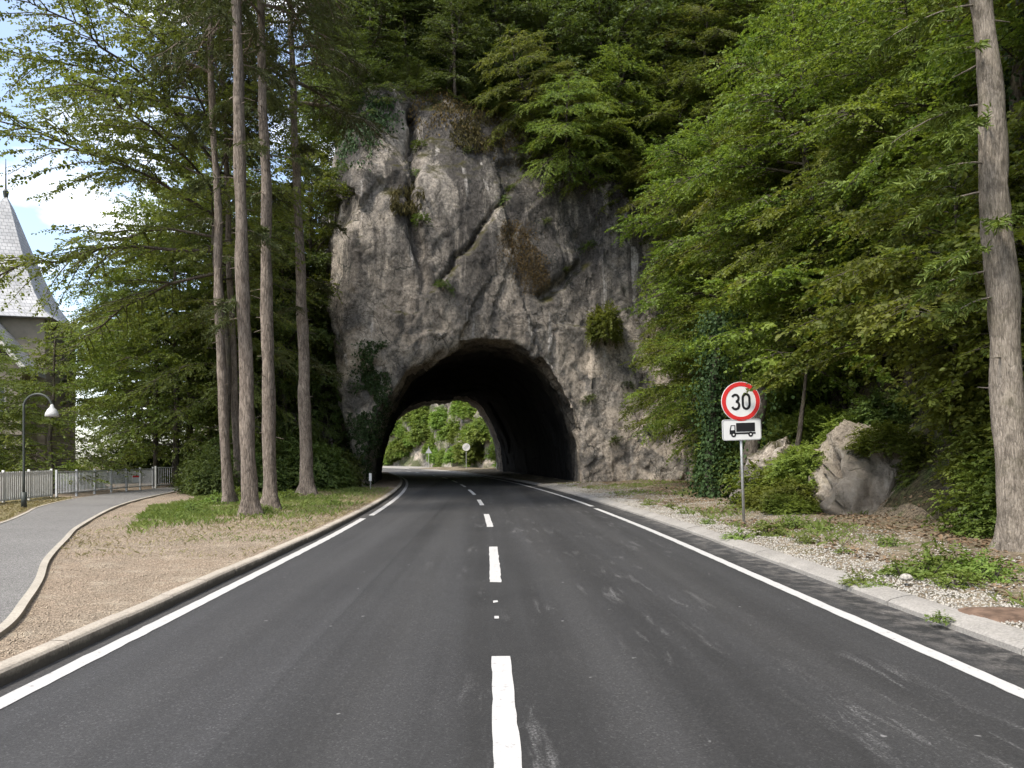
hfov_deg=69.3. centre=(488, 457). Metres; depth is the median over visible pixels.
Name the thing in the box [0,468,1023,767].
road
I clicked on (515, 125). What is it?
shrub
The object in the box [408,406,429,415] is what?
shrub
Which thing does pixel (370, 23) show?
forest tree
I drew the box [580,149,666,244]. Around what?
hornbeam tree
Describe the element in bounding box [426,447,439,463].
shrub
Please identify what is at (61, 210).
sky
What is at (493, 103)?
shrub
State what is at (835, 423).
shrub
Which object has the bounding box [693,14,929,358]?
hornbeam tree
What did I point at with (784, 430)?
shrub
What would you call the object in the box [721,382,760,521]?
road sign
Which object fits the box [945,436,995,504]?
shrub
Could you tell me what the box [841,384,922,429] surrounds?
shrub
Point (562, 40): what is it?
hornbeam tree
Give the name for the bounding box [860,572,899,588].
weed
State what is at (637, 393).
hornbeam tree
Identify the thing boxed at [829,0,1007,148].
hornbeam tree
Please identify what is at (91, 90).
ash tree
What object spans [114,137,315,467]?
ash tree
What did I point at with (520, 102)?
sapling tree
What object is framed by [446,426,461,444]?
shrub
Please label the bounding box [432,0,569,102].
forest tree
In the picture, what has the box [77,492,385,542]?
grass
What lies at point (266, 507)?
weed
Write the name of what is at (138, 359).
ash tree
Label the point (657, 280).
hornbeam tree
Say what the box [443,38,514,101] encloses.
forest tree
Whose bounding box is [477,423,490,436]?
shrub
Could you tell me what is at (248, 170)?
ash tree
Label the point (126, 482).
railing
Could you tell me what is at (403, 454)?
shrub
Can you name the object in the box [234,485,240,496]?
weed
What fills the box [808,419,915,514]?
rock outcrop
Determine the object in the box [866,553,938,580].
weed
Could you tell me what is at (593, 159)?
hornbeam tree
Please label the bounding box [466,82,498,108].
shrub
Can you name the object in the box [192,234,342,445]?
hornbeam tree
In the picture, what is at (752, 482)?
shrub
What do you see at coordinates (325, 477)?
shrub
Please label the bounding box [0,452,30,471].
shrub
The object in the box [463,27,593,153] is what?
hornbeam tree
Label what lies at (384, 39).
forest tree
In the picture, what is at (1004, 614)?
bark slab
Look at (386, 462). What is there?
shrub
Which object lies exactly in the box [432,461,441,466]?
shrub
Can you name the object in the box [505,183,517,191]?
fern
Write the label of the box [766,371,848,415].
shrub
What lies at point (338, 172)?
forest tree
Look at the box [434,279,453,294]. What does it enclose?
fern
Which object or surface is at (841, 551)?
weed
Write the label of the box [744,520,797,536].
weed
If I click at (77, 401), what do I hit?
forest tree
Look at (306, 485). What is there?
conifer tree
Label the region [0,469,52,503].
board fence
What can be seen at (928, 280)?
shrub
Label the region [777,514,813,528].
weed
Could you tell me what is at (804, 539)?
weed
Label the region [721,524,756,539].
weed
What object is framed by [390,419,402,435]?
shrub
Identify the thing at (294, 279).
hornbeam tree
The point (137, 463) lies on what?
round shrub
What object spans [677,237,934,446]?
hornbeam tree
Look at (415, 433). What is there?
shrub
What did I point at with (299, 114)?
forest tree
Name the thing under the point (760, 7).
hornbeam tree
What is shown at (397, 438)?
shrub
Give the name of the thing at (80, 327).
ash tree
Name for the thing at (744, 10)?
hornbeam tree
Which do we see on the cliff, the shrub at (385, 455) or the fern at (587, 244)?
the fern at (587, 244)
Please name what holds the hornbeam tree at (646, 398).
on the hillside at (903, 507)
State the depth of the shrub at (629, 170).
43.17 m
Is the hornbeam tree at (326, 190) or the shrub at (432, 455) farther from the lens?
the shrub at (432, 455)
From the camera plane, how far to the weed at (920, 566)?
9.46 m
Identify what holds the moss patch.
attached to the cliff
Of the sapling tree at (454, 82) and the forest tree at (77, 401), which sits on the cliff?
the sapling tree at (454, 82)
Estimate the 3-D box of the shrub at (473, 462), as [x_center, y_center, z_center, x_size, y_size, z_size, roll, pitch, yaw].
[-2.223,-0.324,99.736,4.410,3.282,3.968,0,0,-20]
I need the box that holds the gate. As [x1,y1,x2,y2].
[155,466,181,487]
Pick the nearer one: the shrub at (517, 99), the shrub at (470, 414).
the shrub at (517, 99)
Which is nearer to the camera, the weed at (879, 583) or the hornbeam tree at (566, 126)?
the weed at (879, 583)
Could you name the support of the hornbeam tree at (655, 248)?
on the cliff
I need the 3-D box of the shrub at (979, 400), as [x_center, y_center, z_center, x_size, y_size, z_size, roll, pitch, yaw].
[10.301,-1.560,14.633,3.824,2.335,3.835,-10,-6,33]
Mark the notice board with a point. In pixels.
(135, 479)
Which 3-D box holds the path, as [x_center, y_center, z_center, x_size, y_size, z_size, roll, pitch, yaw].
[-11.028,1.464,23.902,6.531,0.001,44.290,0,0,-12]
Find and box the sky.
[0,0,334,458]
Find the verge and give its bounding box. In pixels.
[0,468,399,661]
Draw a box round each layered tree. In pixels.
[0,333,144,493]
[0,390,46,471]
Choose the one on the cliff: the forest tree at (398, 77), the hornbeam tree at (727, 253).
the forest tree at (398, 77)
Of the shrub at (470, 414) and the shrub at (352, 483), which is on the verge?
the shrub at (352, 483)
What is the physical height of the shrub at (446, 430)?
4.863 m
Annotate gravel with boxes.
[545,482,1023,629]
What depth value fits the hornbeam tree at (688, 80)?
41.54 m
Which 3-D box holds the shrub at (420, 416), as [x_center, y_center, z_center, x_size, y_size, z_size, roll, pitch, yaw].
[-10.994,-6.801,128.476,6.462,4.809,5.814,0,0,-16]
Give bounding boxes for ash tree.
[0,0,338,488]
[0,330,49,470]
[0,337,67,467]
[36,155,287,468]
[38,181,291,486]
[44,267,192,468]
[46,231,238,485]
[86,136,330,463]
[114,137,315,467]
[126,186,324,446]
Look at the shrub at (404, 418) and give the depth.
132.79 m
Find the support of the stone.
on the gravel at (950, 592)
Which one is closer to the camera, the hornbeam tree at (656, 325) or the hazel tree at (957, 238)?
the hazel tree at (957, 238)
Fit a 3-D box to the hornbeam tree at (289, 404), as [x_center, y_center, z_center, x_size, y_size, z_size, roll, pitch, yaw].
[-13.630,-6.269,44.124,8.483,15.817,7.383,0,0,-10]
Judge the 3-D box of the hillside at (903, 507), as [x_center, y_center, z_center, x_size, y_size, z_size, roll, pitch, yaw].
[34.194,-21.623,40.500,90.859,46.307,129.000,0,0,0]
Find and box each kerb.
[0,471,402,686]
[0,490,180,637]
[0,498,74,523]
[408,468,1023,655]
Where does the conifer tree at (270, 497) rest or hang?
on the verge
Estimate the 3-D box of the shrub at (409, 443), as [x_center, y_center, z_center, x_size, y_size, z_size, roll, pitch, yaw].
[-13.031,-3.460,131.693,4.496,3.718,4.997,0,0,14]
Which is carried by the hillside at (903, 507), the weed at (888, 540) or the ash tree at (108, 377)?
the weed at (888, 540)
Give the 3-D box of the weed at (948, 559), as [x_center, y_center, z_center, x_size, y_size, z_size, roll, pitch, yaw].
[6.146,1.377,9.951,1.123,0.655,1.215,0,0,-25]
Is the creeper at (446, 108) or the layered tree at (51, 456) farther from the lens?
the creeper at (446, 108)
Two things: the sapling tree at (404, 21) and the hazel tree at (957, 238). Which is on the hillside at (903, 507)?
the hazel tree at (957, 238)
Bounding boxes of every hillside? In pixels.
[186,401,495,467]
[409,254,1023,628]
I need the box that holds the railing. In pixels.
[55,467,153,497]
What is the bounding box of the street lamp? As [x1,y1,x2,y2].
[21,393,59,507]
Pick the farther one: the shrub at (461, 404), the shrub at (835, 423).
the shrub at (461, 404)
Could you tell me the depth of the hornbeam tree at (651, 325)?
39.27 m
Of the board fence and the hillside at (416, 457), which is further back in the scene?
the hillside at (416, 457)
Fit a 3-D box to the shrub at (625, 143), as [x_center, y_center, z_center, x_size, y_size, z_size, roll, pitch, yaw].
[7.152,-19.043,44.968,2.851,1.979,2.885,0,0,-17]
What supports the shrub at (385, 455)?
on the hillside at (416, 457)
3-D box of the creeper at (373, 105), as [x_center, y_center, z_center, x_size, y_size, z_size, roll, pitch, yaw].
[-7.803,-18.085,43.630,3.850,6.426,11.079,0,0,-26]
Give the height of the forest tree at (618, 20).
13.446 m
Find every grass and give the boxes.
[0,496,72,520]
[59,487,393,557]
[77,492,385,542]
[126,486,389,533]
[557,479,1023,607]
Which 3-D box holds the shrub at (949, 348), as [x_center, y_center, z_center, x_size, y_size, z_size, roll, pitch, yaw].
[11.838,-3.135,17.051,4.563,2.786,4.575,-21,-13,35]
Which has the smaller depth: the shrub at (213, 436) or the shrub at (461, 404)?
the shrub at (213, 436)
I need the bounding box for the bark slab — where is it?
[958,607,1023,622]
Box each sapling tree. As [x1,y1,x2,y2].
[392,0,438,76]
[438,1,467,95]
[492,1,542,104]
[532,2,581,104]
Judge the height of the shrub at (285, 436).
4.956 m
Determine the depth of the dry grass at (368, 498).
15.70 m
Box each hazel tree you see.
[742,144,1023,490]
[851,193,1023,414]
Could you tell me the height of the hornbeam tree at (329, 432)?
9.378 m
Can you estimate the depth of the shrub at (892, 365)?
22.27 m
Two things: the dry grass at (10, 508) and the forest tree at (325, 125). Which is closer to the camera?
the dry grass at (10, 508)
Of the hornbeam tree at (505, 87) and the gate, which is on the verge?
the gate
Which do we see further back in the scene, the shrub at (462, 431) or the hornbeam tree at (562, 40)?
the shrub at (462, 431)
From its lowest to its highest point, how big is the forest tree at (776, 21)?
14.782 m
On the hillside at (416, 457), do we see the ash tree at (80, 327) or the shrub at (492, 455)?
the shrub at (492, 455)
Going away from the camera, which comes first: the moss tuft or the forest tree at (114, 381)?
the moss tuft
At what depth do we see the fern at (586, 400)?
41.52 m
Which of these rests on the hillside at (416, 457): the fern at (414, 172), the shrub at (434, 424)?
the shrub at (434, 424)
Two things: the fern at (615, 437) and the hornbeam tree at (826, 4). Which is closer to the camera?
the hornbeam tree at (826, 4)
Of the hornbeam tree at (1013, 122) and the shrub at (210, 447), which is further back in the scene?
the shrub at (210, 447)
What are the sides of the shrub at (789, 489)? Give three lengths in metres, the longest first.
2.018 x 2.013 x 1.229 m
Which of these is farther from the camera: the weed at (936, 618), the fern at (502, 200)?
the fern at (502, 200)
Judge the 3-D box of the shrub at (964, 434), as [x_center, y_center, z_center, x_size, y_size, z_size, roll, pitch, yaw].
[9.927,-0.287,13.606,3.229,1.967,3.221,0,-9,19]
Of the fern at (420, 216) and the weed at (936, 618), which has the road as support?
the weed at (936, 618)
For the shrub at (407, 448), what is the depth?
131.75 m
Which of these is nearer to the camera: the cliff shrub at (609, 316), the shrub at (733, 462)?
the shrub at (733, 462)
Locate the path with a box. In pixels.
[0,486,179,623]
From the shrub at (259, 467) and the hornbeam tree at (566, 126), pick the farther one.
the hornbeam tree at (566, 126)
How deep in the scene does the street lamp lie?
21.49 m
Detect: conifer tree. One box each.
[133,0,301,503]
[141,0,363,516]
[156,4,277,489]
[165,0,357,510]
[199,0,395,495]
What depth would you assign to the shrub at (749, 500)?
19.33 m
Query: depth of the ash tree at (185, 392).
44.95 m
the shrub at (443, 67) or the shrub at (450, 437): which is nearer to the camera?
the shrub at (443, 67)
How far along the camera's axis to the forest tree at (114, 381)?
48.74 m
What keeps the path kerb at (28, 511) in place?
on the path
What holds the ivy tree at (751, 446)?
on the hillside at (903, 507)
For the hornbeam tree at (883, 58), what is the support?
on the hillside at (903, 507)
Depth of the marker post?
34.58 m
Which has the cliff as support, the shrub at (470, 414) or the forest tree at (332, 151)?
the forest tree at (332, 151)
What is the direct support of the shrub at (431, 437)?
on the hillside at (416, 457)
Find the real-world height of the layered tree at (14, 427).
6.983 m
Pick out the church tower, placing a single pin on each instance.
(15, 323)
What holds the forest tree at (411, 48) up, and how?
on the cliff
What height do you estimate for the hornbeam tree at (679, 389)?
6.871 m
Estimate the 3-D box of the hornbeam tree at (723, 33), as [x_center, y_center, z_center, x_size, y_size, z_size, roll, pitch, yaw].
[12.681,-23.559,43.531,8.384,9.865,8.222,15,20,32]
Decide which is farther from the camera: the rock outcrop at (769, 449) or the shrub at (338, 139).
the shrub at (338, 139)
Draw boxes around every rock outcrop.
[729,436,806,503]
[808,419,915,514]
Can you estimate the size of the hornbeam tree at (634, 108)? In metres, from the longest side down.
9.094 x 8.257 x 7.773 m
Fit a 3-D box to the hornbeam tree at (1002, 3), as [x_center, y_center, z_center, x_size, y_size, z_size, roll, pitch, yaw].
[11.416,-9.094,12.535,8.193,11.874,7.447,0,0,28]
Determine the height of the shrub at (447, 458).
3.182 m
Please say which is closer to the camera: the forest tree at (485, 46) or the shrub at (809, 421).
the shrub at (809, 421)
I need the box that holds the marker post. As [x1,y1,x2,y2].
[369,473,371,488]
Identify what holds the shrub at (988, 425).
on the hillside at (903, 507)
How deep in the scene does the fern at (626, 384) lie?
41.98 m
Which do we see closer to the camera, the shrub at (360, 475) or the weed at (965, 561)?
the weed at (965, 561)
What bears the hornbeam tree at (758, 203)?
on the hillside at (903, 507)
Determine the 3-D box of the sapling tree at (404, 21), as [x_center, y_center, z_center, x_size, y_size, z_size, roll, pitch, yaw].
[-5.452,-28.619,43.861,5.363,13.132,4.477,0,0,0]
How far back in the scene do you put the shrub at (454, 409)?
109.31 m
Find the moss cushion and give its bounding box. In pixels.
[449,110,505,154]
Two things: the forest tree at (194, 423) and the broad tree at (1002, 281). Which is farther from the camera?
the forest tree at (194, 423)
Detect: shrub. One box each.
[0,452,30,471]
[54,460,107,488]
[91,435,183,483]
[161,444,199,482]
[162,425,261,487]
[172,441,220,493]
[183,451,240,495]
[185,426,289,488]
[231,446,291,491]
[255,419,335,466]
[276,426,349,488]
[276,432,355,489]
[317,441,364,486]
[319,454,358,487]
[335,133,342,146]
[338,76,379,111]
[383,456,392,465]
[384,439,398,458]
[386,438,402,457]
[386,452,401,460]
[388,437,400,450]
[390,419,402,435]
[392,431,414,452]
[394,426,407,437]
[395,446,408,457]
[400,412,412,421]
[402,434,420,447]
[405,406,429,428]
[405,421,430,445]
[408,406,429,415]
[409,57,441,77]
[413,68,451,93]
[417,426,429,439]
[420,439,435,454]
[426,409,447,430]
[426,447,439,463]
[427,405,447,423]
[428,429,435,441]
[432,61,460,73]
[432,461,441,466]
[434,448,445,463]
[435,415,459,444]
[440,446,458,465]
[443,66,470,90]
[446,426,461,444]
[448,401,465,416]
[451,434,484,463]
[455,454,475,465]
[456,402,475,420]
[456,423,469,440]
[457,401,475,418]
[462,416,492,445]
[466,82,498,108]
[475,95,508,116]
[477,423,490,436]
[482,442,495,462]
[499,84,525,105]
[508,115,540,135]
[583,298,624,348]
[592,132,628,151]
[613,157,648,183]
[620,177,651,198]
[661,114,692,131]
[687,451,702,480]
[688,414,723,460]
[691,428,793,492]
[717,456,803,509]
[721,396,806,452]
[735,483,772,509]
[750,473,821,514]
[759,491,822,515]
[760,410,834,448]
[760,439,828,489]
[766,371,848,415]
[788,402,849,439]
[808,410,881,442]
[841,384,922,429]
[844,419,934,462]
[858,350,918,393]
[874,269,981,352]
[890,445,936,490]
[895,282,987,396]
[899,328,1022,449]
[921,470,996,539]
[923,403,994,491]
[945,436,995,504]
[971,377,1023,489]
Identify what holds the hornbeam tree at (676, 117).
on the cliff
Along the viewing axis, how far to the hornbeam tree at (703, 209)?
28.99 m
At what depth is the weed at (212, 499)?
23.72 m
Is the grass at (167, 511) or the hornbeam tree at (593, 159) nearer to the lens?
the grass at (167, 511)
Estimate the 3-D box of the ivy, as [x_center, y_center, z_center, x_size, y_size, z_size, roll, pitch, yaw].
[-7.633,-2.100,47.704,2.954,7.790,21.555,0,0,-8]
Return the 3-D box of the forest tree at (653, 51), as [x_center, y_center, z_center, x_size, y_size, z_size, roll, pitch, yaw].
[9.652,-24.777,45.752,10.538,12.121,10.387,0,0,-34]
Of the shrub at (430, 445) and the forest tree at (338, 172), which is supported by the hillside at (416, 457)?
the shrub at (430, 445)
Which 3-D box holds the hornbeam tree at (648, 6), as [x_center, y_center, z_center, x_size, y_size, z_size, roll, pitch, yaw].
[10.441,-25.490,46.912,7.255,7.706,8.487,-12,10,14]
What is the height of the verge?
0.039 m
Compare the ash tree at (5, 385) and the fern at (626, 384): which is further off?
the fern at (626, 384)
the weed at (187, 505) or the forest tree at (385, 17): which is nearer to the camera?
the weed at (187, 505)
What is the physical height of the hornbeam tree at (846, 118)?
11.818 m
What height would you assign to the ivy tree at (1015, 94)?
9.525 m
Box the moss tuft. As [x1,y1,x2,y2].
[389,184,425,217]
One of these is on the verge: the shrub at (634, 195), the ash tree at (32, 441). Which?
the ash tree at (32, 441)
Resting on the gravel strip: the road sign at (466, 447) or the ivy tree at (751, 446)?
the road sign at (466, 447)
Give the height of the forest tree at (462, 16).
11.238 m
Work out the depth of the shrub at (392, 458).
134.30 m
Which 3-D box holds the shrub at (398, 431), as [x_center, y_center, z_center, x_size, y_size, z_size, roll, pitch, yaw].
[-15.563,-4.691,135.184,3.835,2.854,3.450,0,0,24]
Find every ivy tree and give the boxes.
[651,305,790,498]
[680,387,799,499]
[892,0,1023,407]
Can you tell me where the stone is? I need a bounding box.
[900,573,912,580]
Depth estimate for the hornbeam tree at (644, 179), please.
41.28 m
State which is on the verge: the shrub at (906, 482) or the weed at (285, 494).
the weed at (285, 494)
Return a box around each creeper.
[332,82,404,171]
[408,85,545,169]
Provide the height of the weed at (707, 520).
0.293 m
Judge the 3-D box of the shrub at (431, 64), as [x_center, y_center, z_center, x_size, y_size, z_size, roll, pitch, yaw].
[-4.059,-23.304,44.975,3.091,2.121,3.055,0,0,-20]
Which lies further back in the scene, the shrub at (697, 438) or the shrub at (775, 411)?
the shrub at (697, 438)
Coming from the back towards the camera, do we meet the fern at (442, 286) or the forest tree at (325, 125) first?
the forest tree at (325, 125)
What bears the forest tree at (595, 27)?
on the cliff
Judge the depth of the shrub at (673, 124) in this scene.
44.16 m
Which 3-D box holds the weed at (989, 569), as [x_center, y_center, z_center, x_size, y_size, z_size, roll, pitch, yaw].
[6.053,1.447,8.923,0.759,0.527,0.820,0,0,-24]
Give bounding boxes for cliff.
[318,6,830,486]
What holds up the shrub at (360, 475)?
on the verge
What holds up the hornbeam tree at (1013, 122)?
on the hillside at (903, 507)
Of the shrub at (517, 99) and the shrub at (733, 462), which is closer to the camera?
the shrub at (733, 462)
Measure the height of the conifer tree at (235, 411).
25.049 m
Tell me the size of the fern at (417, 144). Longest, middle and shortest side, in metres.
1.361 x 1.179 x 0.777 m
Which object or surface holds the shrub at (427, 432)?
on the hillside at (416, 457)
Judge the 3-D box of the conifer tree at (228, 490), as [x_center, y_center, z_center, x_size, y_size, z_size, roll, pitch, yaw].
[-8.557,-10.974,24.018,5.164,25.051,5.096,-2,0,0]
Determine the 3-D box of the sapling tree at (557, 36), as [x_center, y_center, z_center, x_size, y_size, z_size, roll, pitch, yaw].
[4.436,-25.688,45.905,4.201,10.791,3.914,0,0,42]
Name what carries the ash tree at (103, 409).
on the verge
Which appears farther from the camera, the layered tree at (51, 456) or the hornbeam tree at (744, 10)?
the hornbeam tree at (744, 10)
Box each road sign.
[426,447,431,466]
[462,443,469,468]
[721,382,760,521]
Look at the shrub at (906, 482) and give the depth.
16.88 m
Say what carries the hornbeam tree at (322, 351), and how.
on the verge
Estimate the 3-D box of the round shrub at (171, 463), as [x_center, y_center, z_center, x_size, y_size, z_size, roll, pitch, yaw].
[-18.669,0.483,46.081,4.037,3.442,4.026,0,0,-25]
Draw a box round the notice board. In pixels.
[132,476,138,482]
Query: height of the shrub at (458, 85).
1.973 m
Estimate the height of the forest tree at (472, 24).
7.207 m
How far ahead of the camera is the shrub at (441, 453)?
118.21 m
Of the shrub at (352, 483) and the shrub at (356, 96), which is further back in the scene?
the shrub at (356, 96)
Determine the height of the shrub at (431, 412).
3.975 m
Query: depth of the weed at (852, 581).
8.89 m
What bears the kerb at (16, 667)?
on the road
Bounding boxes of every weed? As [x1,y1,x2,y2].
[177,500,207,511]
[199,490,221,504]
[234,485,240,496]
[261,504,274,512]
[279,489,301,497]
[640,499,656,505]
[699,518,715,524]
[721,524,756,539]
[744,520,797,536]
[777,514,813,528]
[794,535,820,544]
[802,520,832,531]
[832,545,854,553]
[836,568,881,587]
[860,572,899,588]
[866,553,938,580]
[869,534,905,546]
[885,544,965,578]
[901,534,978,571]
[921,609,956,625]
[924,564,988,589]
[928,542,1022,575]
[950,555,1023,583]
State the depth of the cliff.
41.37 m
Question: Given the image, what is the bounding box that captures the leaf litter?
[562,479,1023,601]
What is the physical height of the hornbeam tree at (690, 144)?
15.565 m
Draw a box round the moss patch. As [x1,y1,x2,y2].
[496,219,555,297]
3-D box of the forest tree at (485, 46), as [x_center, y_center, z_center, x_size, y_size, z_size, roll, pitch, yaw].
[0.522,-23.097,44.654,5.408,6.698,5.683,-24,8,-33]
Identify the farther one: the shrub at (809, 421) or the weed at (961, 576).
the shrub at (809, 421)
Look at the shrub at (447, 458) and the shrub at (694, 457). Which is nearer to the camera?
the shrub at (694, 457)
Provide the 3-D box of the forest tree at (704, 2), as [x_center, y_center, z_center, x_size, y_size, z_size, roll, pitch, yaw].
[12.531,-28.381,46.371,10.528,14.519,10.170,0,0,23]
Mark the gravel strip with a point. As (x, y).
(403, 467)
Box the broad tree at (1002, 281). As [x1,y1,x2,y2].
[774,0,1023,551]
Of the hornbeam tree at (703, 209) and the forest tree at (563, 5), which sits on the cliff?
the forest tree at (563, 5)
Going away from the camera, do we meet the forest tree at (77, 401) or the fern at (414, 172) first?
the fern at (414, 172)
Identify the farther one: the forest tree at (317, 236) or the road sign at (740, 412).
the forest tree at (317, 236)
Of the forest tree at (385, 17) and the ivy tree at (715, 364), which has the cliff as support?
the forest tree at (385, 17)
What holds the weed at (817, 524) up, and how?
on the hillside at (903, 507)
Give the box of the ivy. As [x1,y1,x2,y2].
[345,339,392,485]
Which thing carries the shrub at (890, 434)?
on the hillside at (903, 507)
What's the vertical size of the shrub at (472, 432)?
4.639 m
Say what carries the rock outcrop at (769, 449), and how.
on the hillside at (903, 507)
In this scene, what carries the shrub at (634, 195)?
on the cliff
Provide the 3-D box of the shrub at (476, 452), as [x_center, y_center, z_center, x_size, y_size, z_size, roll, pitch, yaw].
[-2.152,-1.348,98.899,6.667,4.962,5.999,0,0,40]
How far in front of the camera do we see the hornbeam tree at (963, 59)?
16.43 m
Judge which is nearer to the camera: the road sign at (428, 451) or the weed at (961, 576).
the weed at (961, 576)
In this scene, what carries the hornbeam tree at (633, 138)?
on the cliff
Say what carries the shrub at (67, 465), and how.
on the verge
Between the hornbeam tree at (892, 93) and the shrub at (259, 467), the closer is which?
the hornbeam tree at (892, 93)
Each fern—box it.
[410,137,428,155]
[410,168,419,176]
[411,210,431,230]
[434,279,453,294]
[495,194,511,205]
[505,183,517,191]
[540,217,551,224]
[579,237,597,254]
[580,393,596,406]
[609,433,622,445]
[621,380,634,390]
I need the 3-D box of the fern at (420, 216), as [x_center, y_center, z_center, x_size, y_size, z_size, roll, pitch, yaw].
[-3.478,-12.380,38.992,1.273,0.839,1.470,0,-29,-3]
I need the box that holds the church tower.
[0,159,74,470]
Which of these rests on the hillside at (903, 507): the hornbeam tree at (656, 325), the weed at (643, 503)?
the weed at (643, 503)
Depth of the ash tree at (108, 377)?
37.45 m
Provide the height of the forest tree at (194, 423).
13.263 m
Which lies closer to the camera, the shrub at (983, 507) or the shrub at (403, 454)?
the shrub at (983, 507)
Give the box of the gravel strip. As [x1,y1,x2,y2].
[382,466,426,468]
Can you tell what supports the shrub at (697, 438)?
on the hillside at (903, 507)
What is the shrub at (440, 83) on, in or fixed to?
on the cliff
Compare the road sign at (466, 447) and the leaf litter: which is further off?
the road sign at (466, 447)
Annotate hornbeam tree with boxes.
[179,237,315,428]
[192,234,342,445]
[197,136,355,435]
[203,217,323,423]
[209,176,405,435]
[276,320,351,457]
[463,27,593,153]
[508,68,626,201]
[511,0,617,102]
[515,80,643,202]
[545,41,673,164]
[556,44,680,164]
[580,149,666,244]
[604,0,695,95]
[605,105,832,379]
[617,296,767,455]
[621,307,750,469]
[627,233,799,431]
[628,59,734,197]
[629,71,732,169]
[633,138,800,384]
[637,217,691,291]
[638,147,694,262]
[639,283,679,339]
[640,0,776,118]
[640,297,816,453]
[650,0,942,408]
[651,110,826,375]
[657,0,815,117]
[665,48,937,344]
[672,53,939,366]
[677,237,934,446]
[691,49,792,135]
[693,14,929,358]
[695,0,837,73]
[709,87,957,386]
[750,0,1013,402]
[767,0,959,212]
[788,0,1018,337]
[798,0,928,84]
[822,0,1023,302]
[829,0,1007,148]
[911,0,1023,135]
[950,100,1023,300]
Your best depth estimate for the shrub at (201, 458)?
30.41 m
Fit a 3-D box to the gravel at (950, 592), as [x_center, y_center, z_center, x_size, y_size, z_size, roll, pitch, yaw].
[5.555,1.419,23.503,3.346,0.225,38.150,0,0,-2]
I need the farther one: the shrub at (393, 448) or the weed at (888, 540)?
the shrub at (393, 448)
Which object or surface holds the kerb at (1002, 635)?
on the road
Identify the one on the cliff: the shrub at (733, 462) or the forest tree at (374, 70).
the forest tree at (374, 70)
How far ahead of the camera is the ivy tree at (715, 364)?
24.64 m
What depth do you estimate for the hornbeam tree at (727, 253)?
27.09 m
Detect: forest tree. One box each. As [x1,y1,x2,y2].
[58,296,192,479]
[60,308,163,438]
[159,313,260,438]
[189,295,329,418]
[270,29,353,182]
[270,42,345,180]
[279,0,433,147]
[280,196,327,406]
[297,0,456,129]
[317,142,353,210]
[319,26,405,126]
[322,0,453,72]
[326,3,485,79]
[345,0,472,82]
[377,44,440,107]
[379,0,530,84]
[405,0,494,107]
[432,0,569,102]
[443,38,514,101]
[460,20,538,103]
[487,0,612,128]
[524,0,667,54]
[534,0,681,161]
[559,0,738,128]
[612,0,769,101]
[676,0,821,47]
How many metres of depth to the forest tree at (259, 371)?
43.79 m
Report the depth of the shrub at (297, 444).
36.13 m
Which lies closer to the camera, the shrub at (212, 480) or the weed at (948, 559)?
the weed at (948, 559)
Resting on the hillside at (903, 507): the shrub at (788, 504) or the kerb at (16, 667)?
the shrub at (788, 504)
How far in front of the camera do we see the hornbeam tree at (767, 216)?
22.04 m
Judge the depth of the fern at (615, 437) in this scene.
41.72 m
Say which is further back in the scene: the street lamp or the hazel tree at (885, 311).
the street lamp
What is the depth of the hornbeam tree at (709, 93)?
42.35 m
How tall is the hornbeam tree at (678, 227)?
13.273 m
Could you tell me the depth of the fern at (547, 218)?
41.32 m
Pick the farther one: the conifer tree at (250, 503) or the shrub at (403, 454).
the shrub at (403, 454)
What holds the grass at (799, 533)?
on the hillside at (903, 507)
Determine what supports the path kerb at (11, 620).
on the path
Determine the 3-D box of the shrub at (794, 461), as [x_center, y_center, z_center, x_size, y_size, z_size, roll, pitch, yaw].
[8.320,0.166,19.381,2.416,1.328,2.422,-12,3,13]
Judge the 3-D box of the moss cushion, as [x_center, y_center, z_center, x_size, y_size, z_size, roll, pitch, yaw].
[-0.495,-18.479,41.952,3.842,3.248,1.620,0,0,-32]
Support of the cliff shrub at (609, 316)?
on the cliff

